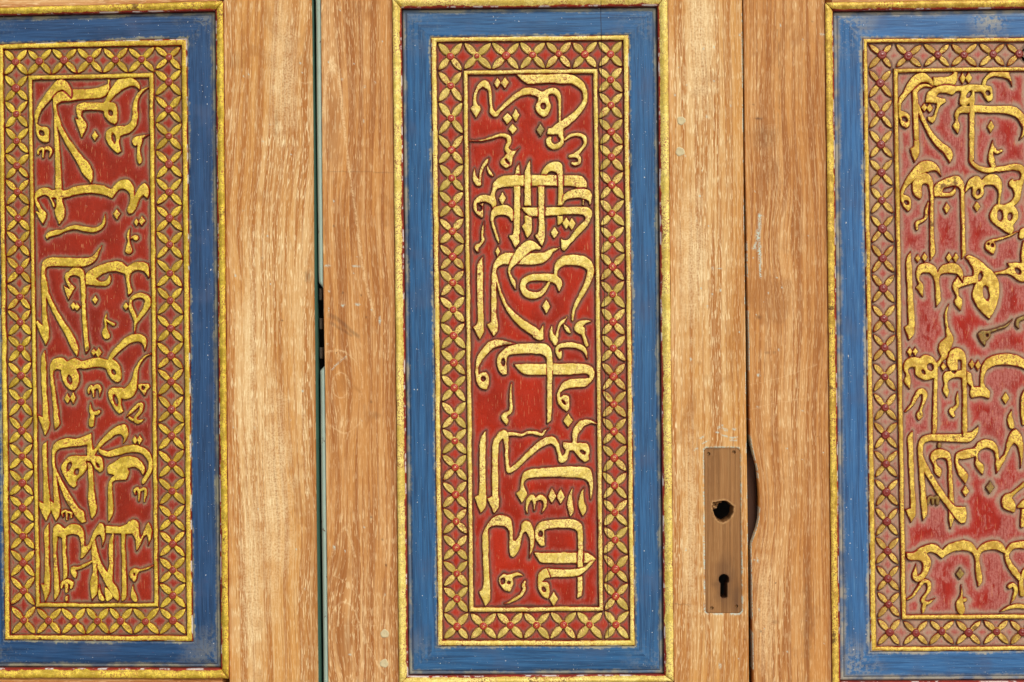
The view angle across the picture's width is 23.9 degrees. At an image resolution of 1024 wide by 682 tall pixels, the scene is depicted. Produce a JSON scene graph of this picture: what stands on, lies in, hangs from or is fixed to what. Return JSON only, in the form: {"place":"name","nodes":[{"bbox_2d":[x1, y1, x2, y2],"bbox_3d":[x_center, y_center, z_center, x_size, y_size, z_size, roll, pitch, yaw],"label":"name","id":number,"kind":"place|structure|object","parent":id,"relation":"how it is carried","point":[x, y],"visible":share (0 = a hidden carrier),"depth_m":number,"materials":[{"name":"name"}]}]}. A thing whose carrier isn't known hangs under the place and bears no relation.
{"place":"outdoors","nodes":[
{"label":"outdoors","id":0,"kind":"place"},
{"label":"ground","id":1,"kind":"structure","parent":0,"visible":0},
{"bbox_2d":[37,7,1023,681],"bbox_3d":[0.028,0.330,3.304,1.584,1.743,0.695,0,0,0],"label":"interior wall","id":2,"kind":"structure","parent":1,"relation":"on","point":[721,511],"depth_m":3.65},
{"bbox_2d":[0,0,322,681],"bbox_3d":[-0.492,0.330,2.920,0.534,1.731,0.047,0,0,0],"label":"door leaf","id":3,"kind":"object","parent":2,"relation":"attached to","point":[160,496],"visible":1,"depth_m":2.90,"materials":[{"name":"brown wood"}]},
{"bbox_2d":[316,0,748,681],"bbox_3d":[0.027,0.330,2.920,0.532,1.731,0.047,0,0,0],"label":"door leaf","id":4,"kind":"object","parent":2,"relation":"attached to","point":[532,280],"visible":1,"depth_m":2.90,"materials":[{"name":"brown wood"}]},
{"bbox_2d":[742,0,1023,681],"bbox_3d":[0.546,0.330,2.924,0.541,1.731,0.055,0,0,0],"label":"door leaf","id":5,"kind":"object","parent":2,"relation":"attached to","point":[885,499],"visible":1,"depth_m":2.90,"materials":[{"name":"brown wood"}]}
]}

